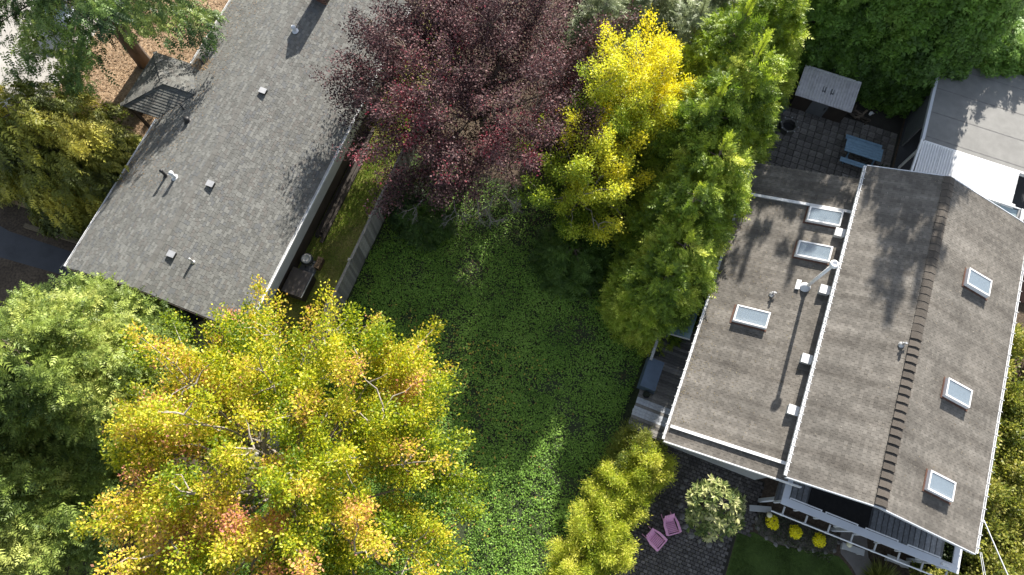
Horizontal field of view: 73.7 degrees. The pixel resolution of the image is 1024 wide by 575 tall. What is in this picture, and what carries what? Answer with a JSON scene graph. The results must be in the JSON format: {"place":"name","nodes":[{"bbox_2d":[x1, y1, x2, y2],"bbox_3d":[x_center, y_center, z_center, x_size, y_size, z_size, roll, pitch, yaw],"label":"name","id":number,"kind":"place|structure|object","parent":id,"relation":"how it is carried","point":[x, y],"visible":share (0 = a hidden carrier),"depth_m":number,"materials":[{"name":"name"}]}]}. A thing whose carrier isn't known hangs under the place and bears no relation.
{"place":"outdoors","nodes":[
{"label":"outdoors","id":0,"kind":"place"},
{"bbox_2d":[0,226,92,280],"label":"side path","id":1,"kind":"structure","parent":0,"point":[15,247],"depth_m":34.50,"materials":[{"name":"concrete"}]},
{"bbox_2d":[0,0,97,97],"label":"driveway","id":2,"kind":"structure","parent":0,"point":[4,49],"depth_m":38.45,"materials":[{"name":"concrete"}]},
{"bbox_2d":[45,0,84,25],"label":"parked car","id":3,"kind":"object","parent":2,"relation":"on","point":[63,12],"visible":0.02,"depth_m":38.19,"materials":[{"name":"silver metal"}]},
{"bbox_2d":[116,282,248,449],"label":"shade patio","id":4,"kind":"structure","parent":0,"point":[193,320],"depth_m":33.33,"materials":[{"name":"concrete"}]},
{"bbox_2d":[188,320,220,351],"bbox_3d":[-14.573,2.433,32.656,1.600,0.750,1.600,19,72,6],"label":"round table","id":5,"kind":"object","parent":4,"relation":"on","point":[196,330],"visible":0.31,"depth_m":32.36,"materials":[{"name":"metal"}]},
{"bbox_2d":[200,2,470,473],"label":"side lawn","id":6,"kind":"structure","parent":0,"point":[339,260],"depth_m":34.58,"materials":[{"name":"green plant"}]},
{"bbox_2d":[281,267,315,301],"bbox_3d":[-10.408,-0.124,33.485,1.090,0.875,1.320,19,72,6],"label":"storage box","id":7,"kind":"object","parent":6,"relation":"on","point":[299,284],"visible":1,"depth_m":33.12,"materials":[{"name":"grey plastic"}]},
{"bbox_2d":[299,260,317,275],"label":"paving slab","id":8,"kind":"structure","parent":6,"relation":"on","point":[310,269],"depth_m":34.16,"materials":[{"name":"grey concrete"}]},
{"bbox_2d":[300,253,314,267],"bbox_3d":[-10.109,-1.295,33.900,0.640,0.874,0.640,19,72,6],"label":"kettle grill","id":9,"kind":"object","parent":8,"relation":"on","point":[306,259],"visible":0.99,"depth_m":33.53,"materials":[{"name":"metal"}]},
{"bbox_2d":[313,256,324,270],"bbox_3d":[-9.623,-1.179,34.114,0.280,0.385,0.600,19,72,6],"label":"crate","id":10,"kind":"object","parent":6,"relation":"on","point":[319,263],"visible":1,"depth_m":33.98,"materials":[{"name":"brown wood"}]},
{"bbox_2d":[315,127,374,242],"bbox_3d":[-8.641,-5.472,35.695,0.565,0.200,7.062,19,72,6],"label":"woodpile","id":11,"kind":"object","parent":6,"relation":"on","point":[336,203],"visible":0.76,"depth_m":35.36,"materials":[{"name":"brown wood"}]},
{"bbox_2d":[223,153,649,574],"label":"ground cover","id":12,"kind":"object","parent":0,"point":[536,424],"visible":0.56,"depth_m":32.33,"materials":[{"name":"green plant"}]},
{"bbox_2d":[64,274,494,574],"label":"maple tree","id":13,"kind":"object","parent":12,"relation":"on","point":[169,516],"visible":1,"depth_m":23.36,"materials":[{"name":"yellow plant"}]},
{"bbox_2d":[381,183,430,232],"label":"fern shrub","id":14,"kind":"object","parent":12,"relation":"on","point":[391,219],"visible":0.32,"depth_m":33.94,"materials":[{"name":"green plant"}]},
{"bbox_2d":[391,197,457,252],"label":"young conifer","id":15,"kind":"object","parent":12,"relation":"on","point":[426,230],"visible":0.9,"depth_m":33.65,"materials":[{"name":"green plant"}]},
{"bbox_2d":[300,291,573,574],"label":"fallen maple leaves","id":16,"kind":"object","parent":12,"relation":"on","point":[461,420],"visible":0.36,"depth_m":31.76,"materials":[{"name":"yellow plant"}]},
{"bbox_2d":[359,84,638,380],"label":"fallen leaves","id":17,"kind":"object","parent":12,"relation":"on","point":[497,255],"visible":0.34,"depth_m":34.31,"materials":[{"name":"brown plant"}]},
{"bbox_2d":[523,215,614,301],"bbox_3d":[3.045,-1.737,33.490,5.153,2.858,4.834,0,71,0],"label":"yard bush","id":18,"kind":"object","parent":12,"relation":"on","point":[566,268],"visible":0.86,"depth_m":33.05,"materials":[{"name":"green plant"}]},
{"bbox_2d":[543,534,599,574],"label":"golden shrub","id":19,"kind":"object","parent":12,"relation":"on","point":[567,554],"visible":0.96,"depth_m":27.96,"materials":[{"name":"yellow plant"}]},
{"bbox_2d":[512,98,656,247],"bbox_3d":[3.182,-5.061,31.895,6.486,8.367,6.251,30,73,10],"label":"yellow tree","id":20,"kind":"object","parent":12,"relation":"on","point":[611,187],"visible":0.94,"depth_m":30.34,"materials":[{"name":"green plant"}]},
{"bbox_2d":[564,492,634,560],"bbox_3d":[3.646,10.043,28.640,2.972,3.527,2.953,-4,71,-1],"label":"golden shrub","id":21,"kind":"object","parent":12,"relation":"on","point":[582,512],"visible":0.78,"depth_m":28.06,"materials":[{"name":"yellow plant"}]},
{"bbox_2d":[574,518,642,574],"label":"golden shrub","id":22,"kind":"object","parent":12,"relation":"on","point":[617,560],"visible":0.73,"depth_m":27.78,"materials":[{"name":"yellow plant"}]},
{"bbox_2d":[579,452,644,520],"bbox_3d":[4.370,8.669,29.241,2.848,3.284,2.830,-42,76,-13],"label":"golden shrub","id":23,"kind":"object","parent":12,"relation":"on","point":[606,472],"visible":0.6,"depth_m":28.77,"materials":[{"name":"yellow plant"}]},
{"bbox_2d":[595,471,659,530],"bbox_3d":[4.763,9.154,29.219,2.764,3.006,2.370,25,73,8],"label":"golden shrub","id":24,"kind":"object","parent":12,"relation":"on","point":[631,514],"visible":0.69,"depth_m":28.57,"materials":[{"name":"yellow plant"}]},
{"bbox_2d":[600,417,669,483],"bbox_3d":[5.396,7.332,29.848,2.878,3.022,2.855,42,76,13],"label":"golden shrub","id":25,"kind":"object","parent":12,"relation":"on","point":[622,440],"visible":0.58,"depth_m":29.55,"materials":[{"name":"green plant"}]},
{"bbox_2d":[595,254,704,358],"bbox_3d":[6.596,0.235,30.808,5.350,6.374,5.381,0,71,0],"label":"cedar tree","id":26,"kind":"object","parent":12,"relation":"on","point":[630,314],"visible":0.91,"depth_m":30.27,"materials":[{"name":"green plant"}]},
{"bbox_2d":[599,218,722,323],"bbox_3d":[7.270,-1.019,30.831,5.724,7.188,5.636,32,74,10],"label":"cedar tree","id":27,"kind":"object","parent":12,"relation":"on","point":[701,264],"visible":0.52,"depth_m":29.20,"materials":[{"name":"green plant"}]},
{"bbox_2d":[627,329,696,442],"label":"wooden deck","id":28,"kind":"structure","parent":12,"relation":"on","point":[660,400],"depth_m":31.22,"materials":[{"name":"grey wood"}]},
{"bbox_2d":[637,357,663,393],"bbox_3d":[6.358,4.018,31.216,0.840,0.620,1.480,21,72,7],"label":"covered table","id":29,"kind":"object","parent":28,"relation":"on","point":[650,375],"visible":1,"depth_m":30.95,"materials":[{"name":"fabric"}]},
{"bbox_2d":[609,173,734,262],"bbox_3d":[7.612,-2.812,31.044,6.209,8.133,6.174,17,72,6],"label":"cedar tree","id":30,"kind":"object","parent":12,"relation":"on","point":[641,218],"visible":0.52,"depth_m":29.42,"materials":[{"name":"green plant"}]},
{"bbox_2d":[666,308,698,339],"bbox_3d":[7.877,1.828,32.095,0.985,2.209,1.675,21,72,7],"label":"glass canopy","id":31,"kind":"object","parent":12,"relation":"on","point":[687,335],"visible":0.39,"depth_m":31.01,"materials":[{"name":"blue"}]},
{"bbox_2d":[0,0,1023,574],"bbox_3d":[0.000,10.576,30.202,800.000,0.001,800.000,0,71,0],"label":"ground","id":32,"kind":"structure","parent":0,"point":[14,220],"depth_m":34.13,"materials":[{"name":"soil"}]},
{"bbox_2d":[0,85,66,208],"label":"weeping conifer","id":33,"kind":"object","parent":32,"relation":"on","point":[3,201],"visible":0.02,"depth_m":33.99,"materials":[{"name":"green plant"}]},
{"bbox_2d":[23,223,79,243],"bbox_3d":[-23.331,-2.714,34.718,3.155,0.240,0.220,16,71,5],"label":"timber edging","id":34,"kind":"object","parent":32,"relation":"on","point":[30,227],"visible":0.43,"depth_m":34.66,"materials":[{"name":"brown wood"}]},
{"bbox_2d":[0,418,133,574],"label":"tree","id":35,"kind":"object","parent":32,"relation":"on","point":[41,498],"visible":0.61,"depth_m":26.49,"materials":[{"name":"green plant"}]},
{"bbox_2d":[0,78,144,240],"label":"weeping conifer","id":36,"kind":"object","parent":32,"relation":"on","point":[77,163],"visible":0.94,"depth_m":31.41,"materials":[{"name":"green plant"}]},
{"bbox_2d":[0,266,202,490],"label":"tree","id":37,"kind":"object","parent":32,"relation":"on","point":[62,366],"visible":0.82,"depth_m":26.78,"materials":[{"name":"green plant"}]},
{"bbox_2d":[2,0,228,208],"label":"needle litter","id":38,"kind":"object","parent":32,"relation":"on","point":[119,77],"depth_m":38.24,"materials":[{"name":"brown plant"}]},
{"bbox_2d":[0,0,229,98],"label":"fir tree","id":39,"kind":"object","parent":38,"relation":"on","point":[116,18],"visible":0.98,"depth_m":31.56,"materials":[{"name":"green plant"}]},
{"bbox_2d":[64,0,410,328],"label":"house","id":40,"kind":"structure","parent":32,"relation":"on","point":[201,226],"depth_m":32.61,"materials":[{"name":"grey"}]},
{"bbox_2d":[118,0,263,189],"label":"roof debris","id":41,"kind":"object","parent":40,"relation":"on","point":[179,107],"visible":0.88,"depth_m":33.65,"materials":[{"name":"brown plant"}]},
{"bbox_2d":[191,58,212,70],"bbox_3d":[-15.934,-11.409,34.910,1.314,0.403,0.893,12,71,4],"label":"roof debris","id":42,"kind":"object","parent":40,"relation":"on","point":[202,66],"visible":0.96,"depth_m":34.83,"materials":[{"name":"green plant"}]},
{"bbox_2d":[236,2,364,202],"bbox_3d":[-9.396,-9.813,33.950,3.464,1.101,12.019,19,72,7],"label":"roof debris","id":43,"kind":"object","parent":40,"relation":"on","point":[320,134],"visible":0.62,"depth_m":33.28,"materials":[{"name":"brown plant"}]},
{"bbox_2d":[254,101,424,456],"bbox_3d":[-7.730,-0.967,33.232,0.195,1.910,19.220,19,72,6],"label":"board fence","id":44,"kind":"object","parent":32,"relation":"on","point":[361,250],"visible":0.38,"depth_m":33.26,"materials":[{"name":"grey wood"}]},
{"bbox_2d":[308,0,643,228],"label":"purple plum","id":45,"kind":"object","parent":32,"relation":"on","point":[452,27],"visible":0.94,"depth_m":30.30,"materials":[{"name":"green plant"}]},
{"bbox_2d":[550,0,642,89],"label":"conifer","id":46,"kind":"object","parent":32,"relation":"on","point":[597,6],"visible":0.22,"depth_m":34.06,"materials":[{"name":"green plant"}]},
{"bbox_2d":[570,29,658,134],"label":"conifer","id":47,"kind":"object","parent":32,"relation":"on","point":[626,49],"visible":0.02,"depth_m":33.56,"materials":[{"name":"yellow plant"}]},
{"bbox_2d":[564,3,700,155],"bbox_3d":[5.387,-8.553,32.273,6.161,8.941,6.349,0,71,0],"label":"yellow tree","id":48,"kind":"object","parent":32,"relation":"on","point":[630,113],"visible":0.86,"depth_m":29.82,"materials":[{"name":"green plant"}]},
{"bbox_2d":[617,438,679,499],"bbox_3d":[5.825,7.774,29.426,2.782,3.522,2.821,26,73,9],"label":"golden shrub","id":49,"kind":"object","parent":32,"relation":"on","point":[660,478],"visible":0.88,"depth_m":28.85,"materials":[{"name":"yellow plant"}]},
{"bbox_2d":[613,0,687,43],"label":"conifer","id":50,"kind":"object","parent":32,"relation":"on","point":[662,7],"visible":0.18,"depth_m":33.90,"materials":[{"name":"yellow plant"}]},
{"bbox_2d":[645,0,718,104],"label":"conifer","id":51,"kind":"object","parent":32,"relation":"on","point":[684,30],"visible":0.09,"depth_m":32.27,"materials":[{"name":"green plant"}]},
{"bbox_2d":[619,64,755,202],"bbox_3d":[8.566,-6.850,31.627,6.678,9.892,6.640,-19,72,-6],"label":"cedar tree","id":52,"kind":"object","parent":32,"relation":"on","point":[693,106],"visible":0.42,"depth_m":29.36,"materials":[{"name":"green plant"}]},
{"bbox_2d":[623,125,757,261],"bbox_3d":[8.681,-4.620,31.208,6.297,9.039,6.199,31,73,10],"label":"cedar tree","id":53,"kind":"object","parent":32,"relation":"on","point":[734,184],"visible":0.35,"depth_m":29.09,"materials":[{"name":"green plant"}]},
{"bbox_2d":[672,0,740,19],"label":"conifer","id":54,"kind":"object","parent":32,"relation":"on","point":[716,3],"visible":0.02,"depth_m":33.50,"materials":[{"name":"green plant"}]},
{"bbox_2d":[649,0,776,108],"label":"cedar tree","id":55,"kind":"object","parent":32,"relation":"on","point":[710,46],"visible":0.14,"depth_m":29.91,"materials":[{"name":"green plant"}]},
{"bbox_2d":[678,24,794,176],"bbox_3d":[10.152,-8.460,31.773,6.297,10.673,6.199,-5,71,-2],"label":"cedar tree","id":56,"kind":"object","parent":32,"relation":"on","point":[758,81],"visible":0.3,"depth_m":29.16,"materials":[{"name":"green plant"}]},
{"bbox_2d":[718,0,813,116],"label":"cedar tree","id":57,"kind":"object","parent":32,"relation":"on","point":[783,20],"visible":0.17,"depth_m":30.63,"materials":[{"name":"green plant"}]},
{"bbox_2d":[755,504,838,551],"bbox_3d":[12.466,10.886,30.061,3.600,0.060,1.370,21,72,7],"label":"flower bed","id":58,"kind":"object","parent":32,"relation":"on","point":[804,543],"visible":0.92,"depth_m":30.04,"materials":[{"name":"soil"}]},
{"bbox_2d":[765,515,778,529],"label":"shrub","id":59,"kind":"object","parent":58,"relation":"on","point":[772,522],"visible":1,"depth_m":29.69,"materials":[{"name":"yellow plant"}]},
{"bbox_2d":[788,525,802,538],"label":"shrub","id":60,"kind":"object","parent":58,"relation":"on","point":[795,531],"visible":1,"depth_m":29.56,"materials":[{"name":"yellow plant"}]},
{"bbox_2d":[754,510,837,561],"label":"bed plants","id":61,"kind":"object","parent":58,"relation":"on","point":[793,544],"visible":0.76,"depth_m":29.96,"materials":[{"name":"green plant"}]},
{"bbox_2d":[811,532,825,547],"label":"shrub","id":62,"kind":"object","parent":58,"relation":"on","point":[818,539],"visible":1,"depth_m":29.45,"materials":[{"name":"yellow plant"}]},
{"bbox_2d":[790,0,867,83],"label":"hedge conifer","id":63,"kind":"object","parent":32,"relation":"on","point":[829,24],"visible":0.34,"depth_m":34.14,"materials":[{"name":"green plant"}]},
{"bbox_2d":[662,162,1023,574],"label":"house","id":64,"kind":"structure","parent":32,"relation":"on","point":[953,395],"depth_m":28.06,"materials":[{"name":"grey"}]},
{"bbox_2d":[671,168,835,456],"bbox_3d":[10.853,0.567,30.080,3.819,1.170,13.557,21,72,7],"label":"roof debris","id":65,"kind":"object","parent":64,"relation":"on","point":[732,333],"visible":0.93,"depth_m":29.76,"materials":[{"name":"brown plant"}]},
{"bbox_2d":[807,174,1002,519],"bbox_3d":[16.635,1.976,27.522,6.991,1.420,13.770,21,72,7],"label":"roof debris","id":66,"kind":"object","parent":64,"relation":"on","point":[928,346],"visible":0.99,"depth_m":27.31,"materials":[{"name":"brown plant"}]},
{"bbox_2d":[983,520,1007,574],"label":"power cable","id":67,"kind":"object","parent":64,"relation":"attached to","point":[995,547],"visible":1,"depth_m":25.62,"materials":[{"name":"white"}]},
{"bbox_2d":[800,0,917,78],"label":"hedge conifer","id":68,"kind":"object","parent":32,"relation":"on","point":[873,12],"visible":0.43,"depth_m":33.78,"materials":[{"name":"green plant"}]},
{"bbox_2d":[858,557,900,574],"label":"grass tuft","id":69,"kind":"object","parent":32,"relation":"on","point":[879,570],"visible":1,"depth_m":29.16,"materials":[{"name":"green plant"}]},
{"bbox_2d":[884,554,909,568],"bbox_3d":[16.587,11.832,29.518,0.950,0.460,0.260,21,72,7],"label":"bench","id":70,"kind":"object","parent":32,"relation":"on","point":[898,563],"visible":0.81,"depth_m":29.30,"materials":[{"name":"grey wood"}]},
{"bbox_2d":[841,0,959,105],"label":"hedge conifer","id":71,"kind":"object","parent":32,"relation":"on","point":[909,18],"visible":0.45,"depth_m":33.67,"materials":[{"name":"green plant"}]},
{"bbox_2d":[910,542,967,570],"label":"eave shrub","id":72,"kind":"object","parent":32,"relation":"on","point":[947,556],"visible":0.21,"depth_m":28.51,"materials":[{"name":"green plant"}]},
{"bbox_2d":[859,0,1019,119],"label":"hedge conifer","id":73,"kind":"object","parent":32,"relation":"on","point":[911,85],"visible":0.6,"depth_m":32.77,"materials":[{"name":"green plant"}]},
{"bbox_2d":[908,560,982,574],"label":"eave shrub","id":74,"kind":"object","parent":32,"relation":"on","point":[936,571],"visible":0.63,"depth_m":28.27,"materials":[{"name":"green plant"}]},
{"bbox_2d":[933,0,1023,82],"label":"hedge conifer","id":75,"kind":"object","parent":32,"relation":"on","point":[979,49],"visible":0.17,"depth_m":32.75,"materials":[{"name":"green plant"}]},
{"bbox_2d":[933,0,1023,69],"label":"hedge conifer","id":76,"kind":"object","parent":32,"relation":"on","point":[973,24],"visible":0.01,"depth_m":31.73,"materials":[{"name":"green plant"}]},
{"bbox_2d":[946,498,1019,564],"bbox_3d":[19.461,10.051,28.895,3.554,3.568,3.227,0,71,0],"label":"eave shrub","id":77,"kind":"object","parent":32,"relation":"on","point":[992,524],"visible":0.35,"depth_m":28.05,"materials":[{"name":"green plant"}]},
{"bbox_2d":[955,538,1023,574],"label":"eave shrub","id":78,"kind":"object","parent":32,"relation":"on","point":[996,567],"visible":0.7,"depth_m":27.85,"materials":[{"name":"green plant"}]},
{"bbox_2d":[973,17,1023,79],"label":"hedge conifer","id":79,"kind":"object","parent":32,"relation":"on","point":[1008,55],"visible":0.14,"depth_m":34.15,"materials":[{"name":"green plant"}]},
{"bbox_2d":[984,454,1019,516],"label":"eave shrub","id":80,"kind":"object","parent":32,"relation":"on","point":[997,488],"visible":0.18,"depth_m":28.25,"materials":[{"name":"green plant"}]},
{"bbox_2d":[983,483,1023,558],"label":"eave shrub","id":81,"kind":"object","parent":32,"relation":"on","point":[1017,503],"visible":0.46,"depth_m":28.35,"materials":[{"name":"green plant"}]},
{"bbox_2d":[990,428,1023,508],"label":"eave shrub","id":82,"kind":"object","parent":32,"relation":"on","point":[1017,475],"visible":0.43,"depth_m":28.78,"materials":[{"name":"green plant"}]},
{"bbox_2d":[993,408,1023,464],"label":"eave shrub","id":83,"kind":"object","parent":32,"relation":"on","point":[1006,425],"visible":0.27,"depth_m":29.07,"materials":[{"name":"green plant"}]},
{"bbox_2d":[1000,359,1023,419],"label":"eave shrub","id":84,"kind":"object","parent":32,"relation":"on","point":[1011,403],"visible":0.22,"depth_m":29.51,"materials":[{"name":"green plant"}]},
{"bbox_2d":[1002,22,1023,77],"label":"hedge conifer","id":85,"kind":"object","parent":32,"relation":"on","point":[1021,60],"visible":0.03,"depth_m":34.64,"materials":[{"name":"green plant"}]},
{"bbox_2d":[1004,372,1023,435],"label":"eave shrub","id":86,"kind":"object","parent":32,"relation":"on","point":[1021,413],"visible":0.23,"depth_m":30.13,"materials":[{"name":"green plant"}]},
{"bbox_2d":[1010,321,1023,377],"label":"eave shrub","id":87,"kind":"object","parent":32,"relation":"on","point":[1016,348],"visible":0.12,"depth_m":30.29,"materials":[{"name":"green plant"}]},
{"bbox_2d":[613,441,764,574],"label":"front patio","id":88,"kind":"structure","parent":0,"point":[682,553],"depth_m":30.12,"materials":[{"name":"grey stone"}]},
{"bbox_2d":[642,526,667,550],"bbox_3d":[6.190,10.881,29.649,0.704,0.806,0.934,-43,76,-14],"label":"adirondack chair","id":89,"kind":"object","parent":88,"relation":"on","point":[651,536],"visible":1,"depth_m":29.64,"materials":[{"name":"pink paint"}]},
{"bbox_2d":[661,512,681,535],"bbox_3d":[6.940,10.323,29.845,0.704,0.806,0.934,-13,71,-5],"label":"adirondack chair","id":90,"kind":"object","parent":88,"relation":"on","point":[667,519],"visible":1,"depth_m":29.81,"materials":[{"name":"pink paint"}]},
{"bbox_2d":[684,473,746,542],"bbox_3d":[8.321,9.233,28.540,2.622,3.855,2.714,0,71,0],"label":"rhododendron","id":91,"kind":"object","parent":88,"relation":"on","point":[717,488],"visible":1,"depth_m":27.31,"materials":[{"name":"green plant"}]},
{"bbox_2d":[749,505,771,512],"bbox_3d":[10.931,9.806,30.228,0.950,0.460,0.260,4,71,2],"label":"bench","id":92,"kind":"object","parent":88,"relation":"on","point":[756,508],"visible":0.98,"depth_m":30.02,"materials":[{"name":"grey wood"}]},
{"bbox_2d":[726,532,852,574],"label":"front lawn","id":93,"kind":"structure","parent":0,"point":[838,562],"depth_m":29.72,"materials":[{"name":"green plant"}]},
{"bbox_2d":[764,79,903,178],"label":"patio","id":94,"kind":"structure","parent":0,"point":[814,143],"depth_m":36.60,"materials":[{"name":"grey stone"}]},
{"bbox_2d":[778,117,798,135],"bbox_3d":[14.846,-8.657,36.661,0.961,0.422,0.961,43,76,13],"label":"fire pit","id":95,"kind":"object","parent":94,"relation":"on","point":[788,126],"visible":0.97,"depth_m":36.65,"materials":[{"name":"stone"}]},
{"bbox_2d":[789,65,861,122],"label":"garden shed","id":96,"kind":"structure","parent":94,"relation":"on","point":[825,94],"depth_m":36.11,"materials":[{"name":"metal"}]},
{"bbox_2d":[805,101,828,116],"bbox_3d":[16.363,-9.566,36.620,0.900,1.100,0.058,21,72,7],"label":"door","id":97,"kind":"structure","parent":96,"relation":"in","point":[815,108],"depth_m":36.63,"materials":[{"name":"metal"}]},
{"bbox_2d":[840,134,882,168],"bbox_3d":[18.337,-7.034,35.930,1.900,0.771,1.720,20,72,7],"label":"picnic table","id":98,"kind":"object","parent":94,"relation":"on","point":[864,148],"visible":0.9,"depth_m":35.62,"materials":[{"name":"blue paint"}]},
{"bbox_2d":[840,532,871,574],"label":"garden path","id":99,"kind":"structure","parent":0,"point":[855,561],"depth_m":29.79,"materials":[{"name":"concrete"}]},
{"bbox_2d":[840,542,864,555],"bbox_3d":[14.737,11.369,29.680,0.950,0.460,0.260,18,72,6],"label":"bench","id":100,"kind":"object","parent":99,"relation":"on","point":[857,550],"visible":1,"depth_m":29.46,"materials":[{"name":"grey wood"}]},
{"bbox_2d":[848,104,870,124],"bbox_3d":[18.773,-9.375,36.989,1.474,0.428,0.888,21,72,7],"label":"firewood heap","id":101,"kind":"object","parent":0,"point":[860,114],"visible":0.86,"depth_m":36.92,"materials":[{"name":"brown wood"}]},
{"bbox_2d":[894,114,1023,219],"bbox_3d":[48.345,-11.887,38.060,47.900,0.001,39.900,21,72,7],"label":"carport floor","id":102,"kind":"structure","parent":0,"point":[907,150],"depth_m":36.26,"materials":[{"name":"concrete"}]},
{"bbox_2d":[898,66,1023,186],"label":"carport","id":103,"kind":"object","parent":102,"relation":"on","point":[976,114],"visible":0.71,"depth_m":33.99,"materials":[{"name":"white paint"}]},
{"bbox_2d":[910,139,1019,208],"bbox_3d":[21.849,-4.992,34.107,5.001,2.920,2.229,21,72,7],"label":"lean to","id":104,"kind":"object","parent":102,"relation":"on","point":[987,178],"visible":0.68,"depth_m":32.98,"materials":[{"name":"white plastic"}]},
{"bbox_2d":[995,203,1023,220],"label":"sunroom","id":105,"kind":"structure","parent":102,"relation":"on","point":[1019,213],"depth_m":32.52,"materials":[{"name":"white glass"}]},
{"bbox_2d":[1019,220,1023,302],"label":"side deck","id":106,"kind":"structure","parent":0,"point":[1021,299],"depth_m":33.78,"materials":[{"name":"grey wood"}]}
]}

